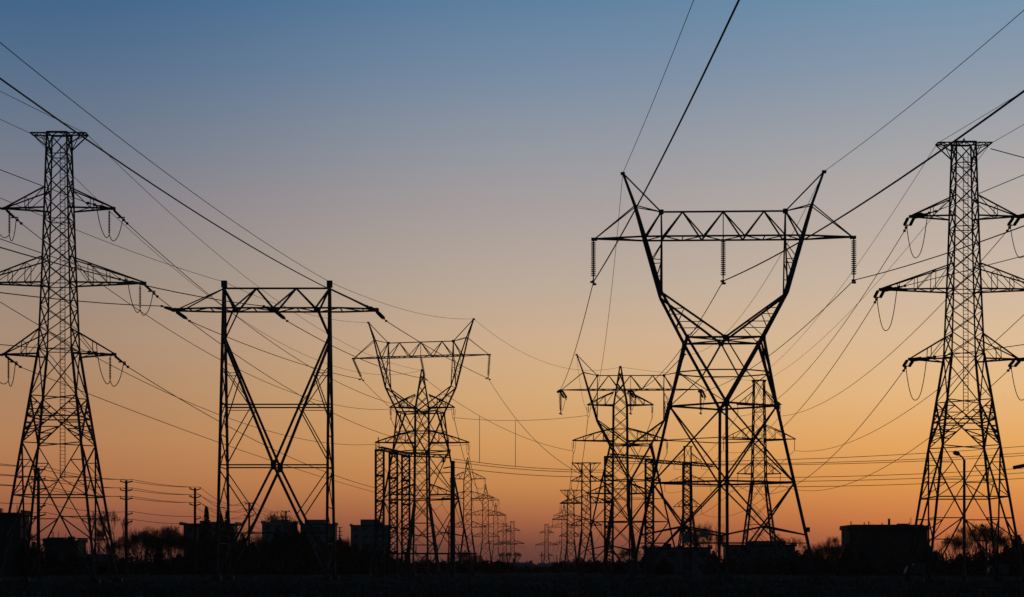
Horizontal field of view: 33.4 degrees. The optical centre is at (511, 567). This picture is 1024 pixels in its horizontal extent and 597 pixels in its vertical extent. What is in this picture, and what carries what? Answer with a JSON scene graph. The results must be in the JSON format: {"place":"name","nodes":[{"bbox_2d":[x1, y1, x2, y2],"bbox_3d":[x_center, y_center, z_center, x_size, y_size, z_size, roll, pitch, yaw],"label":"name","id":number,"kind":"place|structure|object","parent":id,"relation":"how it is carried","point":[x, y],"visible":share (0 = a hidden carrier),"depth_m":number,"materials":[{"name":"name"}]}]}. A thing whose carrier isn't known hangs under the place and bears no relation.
{"place":"outdoors","nodes":[
{"label":"outdoors","id":0,"kind":"place"},
{"bbox_2d":[350,519,391,560],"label":"apartment tower","id":1,"kind":"structure","parent":0,"point":[364,531],"depth_m":650.00,"materials":[{"name":"grey concrete"}]},
{"bbox_2d":[0,572,1023,596],"bbox_3d":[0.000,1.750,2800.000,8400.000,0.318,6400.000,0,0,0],"label":"ground","id":2,"kind":"structure","parent":0,"point":[541,575],"depth_m":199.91,"materials":[{"name":"black plant"}]},
{"bbox_2d":[0,508,30,575],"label":"office block","id":3,"kind":"structure","parent":2,"relation":"on","point":[17,533],"depth_m":330.00,"materials":[{"name":"brown brick"}]},
{"bbox_2d":[4,540,40,576],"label":"conifer","id":4,"kind":"object","parent":2,"relation":"on","point":[18,564],"visible":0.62,"depth_m":321.03,"materials":[{"name":"grey plant"}]},
{"bbox_2d":[31,467,45,577],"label":"utility pole","id":5,"kind":"object","parent":2,"relation":"on","point":[38,489],"visible":0.66,"depth_m":265.05,"materials":[{"name":"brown wood"}]},
{"bbox_2d":[0,512,268,538],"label":"utility line","id":6,"kind":"object","parent":5,"relation":"attached to","point":[141,520],"visible":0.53,"depth_m":310.86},
{"bbox_2d":[1,465,290,530],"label":"utility line","id":7,"kind":"object","parent":5,"relation":"attached to","point":[137,482],"visible":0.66,"depth_m":311.47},
{"bbox_2d":[5,503,288,531],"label":"utility line","id":8,"kind":"object","parent":5,"relation":"attached to","point":[127,511],"visible":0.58,"depth_m":304.46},
{"bbox_2d":[0,484,341,536],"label":"utility line","id":9,"kind":"object","parent":5,"relation":"attached to","point":[150,499],"visible":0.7,"depth_m":308.80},
{"bbox_2d":[1,474,341,535],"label":"utility line","id":10,"kind":"object","parent":5,"relation":"attached to","point":[141,489],"visible":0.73,"depth_m":309.81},
{"bbox_2d":[3,464,341,537],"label":"utility line","id":11,"kind":"object","parent":5,"relation":"attached to","point":[143,481],"visible":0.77,"depth_m":303.80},
{"bbox_2d":[30,541,48,575],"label":"conifer","id":12,"kind":"object","parent":2,"relation":"on","point":[33,549],"visible":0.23,"depth_m":359.65,"materials":[{"name":"grey plant"}]},
{"bbox_2d":[42,531,87,572],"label":"flat shed","id":13,"kind":"structure","parent":2,"relation":"on","point":[65,546],"depth_m":400.00,"materials":[{"name":"brown brick"}]},
{"bbox_2d":[0,131,158,582],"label":"lattice pylon","id":14,"kind":"object","parent":2,"relation":"on","point":[40,422],"visible":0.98,"depth_m":196.19,"materials":[{"name":"metal"}]},
{"bbox_2d":[1,239,114,277],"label":"conductor","id":15,"kind":"object","parent":14,"relation":"attached to","point":[56,258],"visible":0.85,"depth_m":183.52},
{"bbox_2d":[0,302,374,444],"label":"conductor","id":16,"kind":"object","parent":14,"relation":"attached to","point":[158,388],"visible":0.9,"depth_m":252.04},
{"bbox_2d":[22,367,379,493],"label":"conductor","id":17,"kind":"object","parent":14,"relation":"hanging from","point":[180,428],"visible":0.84,"depth_m":250.02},
{"bbox_2d":[23,225,385,409],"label":"conductor","id":18,"kind":"object","parent":14,"relation":"attached to","point":[193,344],"visible":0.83,"depth_m":256.98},
{"bbox_2d":[37,139,420,374],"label":"earth wire","id":19,"kind":"object","parent":14,"relation":"attached to","point":[200,289],"visible":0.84,"depth_m":246.56,"materials":[{"name":"metal"}]},
{"bbox_2d":[88,135,418,369],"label":"earth wire","id":20,"kind":"object","parent":14,"relation":"attached to","point":[222,258],"visible":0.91,"depth_m":243.62,"materials":[{"name":"metal"}]},
{"bbox_2d":[129,225,451,409],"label":"conductor","id":21,"kind":"object","parent":14,"relation":"attached to","point":[254,329],"visible":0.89,"depth_m":244.33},
{"bbox_2d":[93,524,106,572],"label":"bare tree","id":22,"kind":"object","parent":2,"relation":"on","point":[98,534],"visible":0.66,"depth_m":380.13,"materials":[{"name":"grey plant"}]},
{"bbox_2d":[85,509,131,575],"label":"bare tree","id":23,"kind":"object","parent":2,"relation":"on","point":[114,544],"visible":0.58,"depth_m":338.96,"materials":[{"name":"grey plant"}]},
{"bbox_2d":[97,539,135,573],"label":"bare tree","id":24,"kind":"object","parent":2,"relation":"on","point":[121,545],"visible":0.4,"depth_m":428.89,"materials":[{"name":"grey plant"}]},
{"bbox_2d":[120,480,132,576],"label":"utility pole","id":25,"kind":"object","parent":2,"relation":"on","point":[126,490],"visible":0.94,"depth_m":303.68,"materials":[{"name":"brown wood"}]},
{"bbox_2d":[105,531,164,573],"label":"bare tree","id":26,"kind":"object","parent":2,"relation":"on","point":[132,539],"visible":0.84,"depth_m":419.49,"materials":[{"name":"grey plant"}]},
{"bbox_2d":[117,527,162,573],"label":"bare tree","id":27,"kind":"object","parent":2,"relation":"on","point":[140,544],"visible":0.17,"depth_m":429.43,"materials":[{"name":"grey plant"}]},
{"bbox_2d":[123,525,184,563],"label":"bare tree","id":28,"kind":"object","parent":2,"relation":"on","point":[168,531],"visible":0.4,"depth_m":439.73,"materials":[{"name":"grey plant"}]},
{"bbox_2d":[133,530,181,563],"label":"bare tree","id":29,"kind":"object","parent":2,"relation":"on","point":[163,539],"visible":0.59,"depth_m":429.11,"materials":[{"name":"grey plant"}]},
{"bbox_2d":[151,538,165,574],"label":"conifer","id":30,"kind":"object","parent":2,"relation":"on","point":[159,561],"visible":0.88,"depth_m":399.65,"materials":[{"name":"grey plant"}]},
{"bbox_2d":[153,530,193,562],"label":"bare tree","id":31,"kind":"object","parent":2,"relation":"on","point":[180,540],"visible":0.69,"depth_m":438.11,"materials":[{"name":"grey plant"}]},
{"bbox_2d":[189,487,200,575],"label":"utility pole","id":32,"kind":"object","parent":2,"relation":"on","point":[194,560],"visible":0.94,"depth_m":332.77,"materials":[{"name":"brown wood"}]},
{"bbox_2d":[200,506,214,558],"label":"conifer","id":33,"kind":"object","parent":2,"relation":"on","point":[207,535],"visible":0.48,"depth_m":439.57,"materials":[{"name":"grey plant"}]},
{"bbox_2d":[179,521,241,556],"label":"apartment block","id":34,"kind":"structure","parent":2,"relation":"on","point":[188,527],"depth_m":520.00,"materials":[{"name":"grey concrete"}]},
{"bbox_2d":[209,514,227,573],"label":"conifer","id":35,"kind":"object","parent":2,"relation":"on","point":[213,550],"visible":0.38,"depth_m":419.21,"materials":[{"name":"grey plant"}]},
{"bbox_2d":[225,534,259,574],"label":"conifer","id":36,"kind":"object","parent":2,"relation":"on","point":[241,563],"visible":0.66,"depth_m":408.89,"materials":[{"name":"grey plant"}]},
{"bbox_2d":[244,502,253,573],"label":"utility pole","id":37,"kind":"object","parent":2,"relation":"on","point":[248,531],"visible":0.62,"depth_m":406.28,"materials":[{"name":"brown wood"}]},
{"bbox_2d":[238,531,269,552],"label":"bare tree","id":38,"kind":"object","parent":2,"relation":"on","point":[258,541],"visible":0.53,"depth_m":518.97,"materials":[{"name":"grey plant"}]},
{"bbox_2d":[160,280,387,580],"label":"portal pylon","id":39,"kind":"object","parent":2,"relation":"on","point":[223,360],"visible":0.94,"depth_m":237.40,"materials":[{"name":"metal"}]},
{"bbox_2d":[0,292,157,305],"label":"conductor","id":40,"kind":"object","parent":39,"relation":"attached to","point":[73,300],"visible":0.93,"depth_m":199.21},
{"bbox_2d":[1,198,222,281],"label":"earth wire","id":41,"kind":"object","parent":39,"relation":"attached to","point":[103,240],"visible":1,"depth_m":188.48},
{"bbox_2d":[0,247,261,305],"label":"conductor","id":42,"kind":"object","parent":39,"relation":"attached to","point":[121,279],"visible":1,"depth_m":174.48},
{"bbox_2d":[0,42,328,281],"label":"earth wire","id":43,"kind":"object","parent":39,"relation":"attached to","point":[145,157],"visible":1,"depth_m":157.29,"materials":[{"name":"metal"}]},
{"bbox_2d":[0,78,366,305],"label":"conductor","id":44,"kind":"object","parent":39,"relation":"attached to","point":[25,96],"visible":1,"depth_m":140.76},
{"bbox_2d":[191,321,358,378],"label":"conductor","id":45,"kind":"object","parent":39,"relation":"attached to","point":[267,352],"visible":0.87,"depth_m":285.22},
{"bbox_2d":[289,322,424,378],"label":"conductor","id":46,"kind":"object","parent":39,"relation":"attached to","point":[352,355],"visible":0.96,"depth_m":290.52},
{"bbox_2d":[265,510,287,521],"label":"bare tree","id":47,"kind":"object","parent":2,"relation":"on","point":[271,516],"visible":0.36,"depth_m":638.34,"materials":[{"name":"grey plant"}]},
{"bbox_2d":[261,517,298,545],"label":"apartment block","id":48,"kind":"structure","parent":2,"relation":"on","point":[269,527],"depth_m":600.00,"materials":[{"name":"grey concrete"}]},
{"bbox_2d":[289,521,299,549],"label":"conifer","id":49,"kind":"object","parent":2,"relation":"on","point":[294,537],"visible":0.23,"depth_m":429.50,"materials":[{"name":"grey plant"}]},
{"bbox_2d":[299,518,337,548],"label":"apartment block","id":50,"kind":"structure","parent":2,"relation":"on","point":[318,525],"depth_m":610.00,"materials":[{"name":"grey concrete"}]},
{"bbox_2d":[336,541,357,573],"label":"conifer","id":51,"kind":"object","parent":2,"relation":"on","point":[346,552],"visible":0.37,"depth_m":434.30,"materials":[{"name":"grey plant"}]},
{"bbox_2d":[375,437,449,577],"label":"substation gantry","id":52,"kind":"object","parent":2,"relation":"on","point":[390,478],"visible":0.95,"depth_m":297.19,"materials":[{"name":"metal"}]},
{"bbox_2d":[352,318,490,575],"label":"delta pylon","id":53,"kind":"object","parent":2,"relation":"on","point":[425,412],"visible":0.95,"depth_m":365.56,"materials":[{"name":"metal"}]},
{"bbox_2d":[375,369,469,574],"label":"lattice pylon","id":54,"kind":"object","parent":2,"relation":"on","point":[434,544],"visible":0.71,"depth_m":397.05,"materials":[{"name":"metal"}]},
{"bbox_2d":[129,367,449,496],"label":"conductor","id":55,"kind":"object","parent":54,"relation":"hanging from","point":[259,442],"visible":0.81,"depth_m":241.47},
{"bbox_2d":[159,298,467,445],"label":"conductor","id":56,"kind":"object","parent":54,"relation":"hanging from","point":[288,388],"visible":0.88,"depth_m":248.10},
{"bbox_2d":[385,545,476,575],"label":"bus support","id":57,"kind":"object","parent":2,"relation":"on","point":[436,553],"visible":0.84,"depth_m":329.09,"materials":[{"name":"metal"}]},
{"bbox_2d":[443,461,454,576],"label":"steel pole","id":58,"kind":"object","parent":2,"relation":"on","point":[452,521],"visible":1,"depth_m":285.66,"materials":[{"name":"metal"}]},
{"bbox_2d":[441,457,493,571],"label":"lattice pylon","id":59,"kind":"object","parent":2,"relation":"on","point":[470,524],"visible":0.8,"depth_m":717.30,"materials":[{"name":"metal"}]},
{"bbox_2d":[469,487,505,561],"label":"lattice pylon","id":60,"kind":"object","parent":2,"relation":"on","point":[486,520],"visible":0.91,"depth_m":946.79,"materials":[{"name":"metal"}]},
{"bbox_2d":[480,503,510,559],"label":"lattice pylon","id":61,"kind":"object","parent":2,"relation":"on","point":[495,530],"visible":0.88,"depth_m":1225.07,"materials":[{"name":"metal"}]},
{"bbox_2d":[500,521,524,565],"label":"lattice pylon","id":62,"kind":"object","parent":2,"relation":"on","point":[513,530],"visible":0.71,"depth_m":1498.27,"materials":[{"name":"metal"}]},
{"bbox_2d":[32,535,1011,575],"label":"brush","id":63,"kind":"object","parent":2,"relation":"on","point":[827,566],"visible":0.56,"depth_m":393.69,"materials":[{"name":"plant"}]},
{"bbox_2d":[535,524,556,562],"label":"lattice pylon","id":64,"kind":"object","parent":2,"relation":"on","point":[547,541],"visible":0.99,"depth_m":1598.32,"materials":[{"name":"metal"}]},
{"bbox_2d":[549,504,578,566],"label":"lattice pylon","id":65,"kind":"object","parent":2,"relation":"on","point":[563,533],"visible":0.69,"depth_m":1233.55,"materials":[{"name":"metal"}]},
{"bbox_2d":[552,490,589,566],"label":"lattice pylon","id":66,"kind":"object","parent":2,"relation":"on","point":[574,519],"visible":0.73,"depth_m":977.17,"materials":[{"name":"metal"}]},
{"bbox_2d":[561,462,609,561],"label":"lattice pylon","id":67,"kind":"object","parent":2,"relation":"on","point":[581,503],"visible":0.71,"depth_m":722.22,"materials":[{"name":"metal"}]},
{"bbox_2d":[572,366,667,574],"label":"lattice pylon","id":68,"kind":"object","parent":2,"relation":"on","point":[626,429],"visible":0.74,"depth_m":391.10,"materials":[{"name":"metal"}]},
{"bbox_2d":[557,354,705,574],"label":"delta pylon","id":69,"kind":"object","parent":2,"relation":"on","point":[620,462],"visible":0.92,"depth_m":370.59,"materials":[{"name":"metal"}]},
{"bbox_2d":[604,453,714,577],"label":"substation gantry","id":70,"kind":"object","parent":2,"relation":"on","point":[646,478],"visible":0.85,"depth_m":297.19,"materials":[{"name":"metal"}]},
{"bbox_2d":[693,468,1023,477],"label":"bus cable","id":71,"kind":"object","parent":70,"relation":"attached to","point":[837,476],"visible":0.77,"depth_m":318.23,"materials":[{"name":"metal"}]},
{"bbox_2d":[693,478,1023,486],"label":"bus cable","id":72,"kind":"object","parent":70,"relation":"attached to","point":[833,486],"visible":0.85,"depth_m":317.83,"materials":[{"name":"metal"}]},
{"bbox_2d":[713,446,1023,461],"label":"bus cable","id":73,"kind":"object","parent":70,"relation":"attached to","point":[866,456],"visible":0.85,"depth_m":319.30,"materials":[{"name":"metal"}]},
{"bbox_2d":[750,453,1020,463],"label":"bus cable","id":74,"kind":"object","parent":70,"relation":"attached to","point":[878,460],"visible":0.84,"depth_m":319.43,"materials":[{"name":"metal"}]},
{"bbox_2d":[774,455,1023,464],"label":"bus cable","id":75,"kind":"object","parent":70,"relation":"attached to","point":[890,462],"visible":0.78,"depth_m":320.68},
{"bbox_2d":[787,473,1017,481],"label":"bus cable","id":76,"kind":"object","parent":70,"relation":"attached to","point":[906,478],"visible":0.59,"depth_m":322.62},
{"bbox_2d":[642,544,711,573],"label":"warehouse","id":77,"kind":"structure","parent":2,"relation":"on","point":[698,563],"depth_m":420.00,"materials":[{"name":"grey concrete"}]},
{"bbox_2d":[664,446,710,546],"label":"lattice pylon","id":78,"kind":"object","parent":2,"relation":"on","point":[693,520],"visible":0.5,"depth_m":662.98,"materials":[{"name":"metal"}]},
{"bbox_2d":[681,520,725,553],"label":"bare tree","id":79,"kind":"object","parent":2,"relation":"on","point":[695,534],"visible":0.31,"depth_m":429.36,"materials":[{"name":"grey plant"}]},
{"bbox_2d":[590,170,856,582],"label":"delta pylon","id":80,"kind":"object","parent":2,"relation":"on","point":[726,402],"visible":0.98,"depth_m":199.51,"materials":[{"name":"metal"}]},
{"bbox_2d":[577,175,622,409],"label":"earth wire","id":81,"kind":"object","parent":80,"relation":"attached to","point":[610,301],"visible":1,"depth_m":231.12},
{"bbox_2d":[623,0,693,171],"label":"earth wire","id":82,"kind":"object","parent":80,"relation":"attached to","point":[661,80],"visible":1,"depth_m":163.07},
{"bbox_2d":[594,0,739,280],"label":"conductor","id":83,"kind":"object","parent":80,"relation":"attached to","point":[722,34],"visible":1,"depth_m":126.31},
{"bbox_2d":[702,281,852,391],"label":"conductor","id":84,"kind":"object","parent":80,"relation":"attached to","point":[796,333],"visible":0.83,"depth_m":236.31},
{"bbox_2d":[724,90,1023,280],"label":"conductor","id":85,"kind":"object","parent":80,"relation":"attached to","point":[973,127],"visible":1,"depth_m":121.42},
{"bbox_2d":[825,10,1023,170],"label":"earth wire","id":86,"kind":"object","parent":80,"relation":"attached to","point":[932,87],"visible":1,"depth_m":154.51,"materials":[{"name":"metal"}]},
{"bbox_2d":[855,225,1023,279],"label":"conductor","id":87,"kind":"object","parent":80,"relation":"attached to","point":[945,253],"visible":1,"depth_m":162.25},
{"bbox_2d":[722,380,795,573],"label":"lattice pylon","id":88,"kind":"object","parent":2,"relation":"on","point":[748,510],"visible":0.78,"depth_m":429.60,"materials":[{"name":"metal"}]},
{"bbox_2d":[820,544,840,560],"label":"bare tree","id":89,"kind":"object","parent":2,"relation":"on","point":[837,549],"visible":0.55,"depth_m":459.70,"materials":[{"name":"grey plant"}]},
{"bbox_2d":[839,519,929,574],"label":"factory hall","id":90,"kind":"structure","parent":2,"relation":"on","point":[882,542],"depth_m":380.00,"materials":[{"name":"brown brick"}]},
{"bbox_2d":[904,563,925,575],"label":"box truck","id":91,"kind":"object","parent":2,"relation":"on","point":[919,569],"visible":0.66,"depth_m":328.95,"materials":[{"name":"grey paint"}]},
{"bbox_2d":[873,138,1023,582],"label":"lattice pylon","id":92,"kind":"object","parent":2,"relation":"on","point":[926,216],"visible":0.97,"depth_m":200.61,"materials":[{"name":"metal"}]},
{"bbox_2d":[723,304,873,452],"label":"conductor","id":93,"kind":"object","parent":92,"relation":"attached to","point":[820,383],"visible":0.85,"depth_m":251.02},
{"bbox_2d":[742,372,902,494],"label":"conductor","id":94,"kind":"object","parent":92,"relation":"attached to","point":[844,443],"visible":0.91,"depth_m":248.11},
{"bbox_2d":[744,232,903,415],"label":"conductor","id":95,"kind":"object","parent":92,"relation":"attached to","point":[843,324],"visible":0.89,"depth_m":251.61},
{"bbox_2d":[756,146,935,377],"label":"earth wire","id":96,"kind":"object","parent":92,"relation":"attached to","point":[871,244],"visible":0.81,"depth_m":240.48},
{"bbox_2d":[781,372,1006,490],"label":"conductor","id":97,"kind":"object","parent":92,"relation":"attached to","point":[912,449],"visible":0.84,"depth_m":266.02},
{"bbox_2d":[784,233,1005,415],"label":"conductor","id":98,"kind":"object","parent":92,"relation":"attached to","point":[908,337],"visible":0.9,"depth_m":264.97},
{"bbox_2d":[816,315,1023,450],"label":"conductor","id":99,"kind":"object","parent":92,"relation":"attached to","point":[933,392],"visible":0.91,"depth_m":267.39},
{"bbox_2d":[905,255,1023,285],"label":"conductor","id":100,"kind":"object","parent":92,"relation":"attached to","point":[965,270],"visible":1,"depth_m":187.75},
{"bbox_2d":[941,533,961,558],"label":"bare tree","id":101,"kind":"object","parent":2,"relation":"on","point":[956,541],"visible":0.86,"depth_m":419.79,"materials":[{"name":"grey plant"}]},
{"bbox_2d":[953,451,965,582],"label":"street lamp","id":102,"kind":"object","parent":2,"relation":"on","point":[956,453],"visible":0.91,"depth_m":169.88,"materials":[{"name":"metal"}]},
{"bbox_2d":[946,553,973,575],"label":"conifer","id":103,"kind":"object","parent":2,"relation":"on","point":[959,557],"visible":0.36,"depth_m":369.30,"materials":[{"name":"grey plant"}]},
{"bbox_2d":[941,534,982,557],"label":"bare tree","id":104,"kind":"object","parent":2,"relation":"on","point":[961,547],"visible":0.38,"depth_m":440.32,"materials":[{"name":"grey plant"}]},
{"bbox_2d":[953,525,989,556],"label":"bare tree","id":105,"kind":"object","parent":2,"relation":"on","point":[969,534],"visible":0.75,"depth_m":420.45,"materials":[{"name":"grey plant"}]},
{"bbox_2d":[958,522,1007,557],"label":"bare tree","id":106,"kind":"object","parent":2,"relation":"on","point":[984,536],"visible":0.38,"depth_m":426.83,"materials":[{"name":"grey plant"}]},
{"bbox_2d":[987,563,1008,575],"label":"box truck","id":107,"kind":"object","parent":2,"relation":"on","point":[1003,569],"visible":0.73,"depth_m":318.95,"materials":[{"name":"grey paint"}]},
{"bbox_2d":[984,528,1017,556],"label":"bare tree","id":108,"kind":"object","parent":2,"relation":"on","point":[1006,542],"visible":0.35,"depth_m":428.78,"materials":[{"name":"grey plant"}]},
{"bbox_2d":[998,535,1023,575],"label":"conifer","id":109,"kind":"object","parent":2,"relation":"on","point":[1013,571],"visible":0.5,"depth_m":328.95,"materials":[{"name":"grey plant"}]},
{"bbox_2d":[0,0,1023,565],"label":"sky","id":110,"kind":"structure","parent":0,"point":[461,160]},
{"bbox_2d":[722,541,796,573],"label":"warehouse","id":111,"kind":"structure","parent":0,"point":[761,547],"depth_m":440.00,"materials":[{"name":"grey concrete"}]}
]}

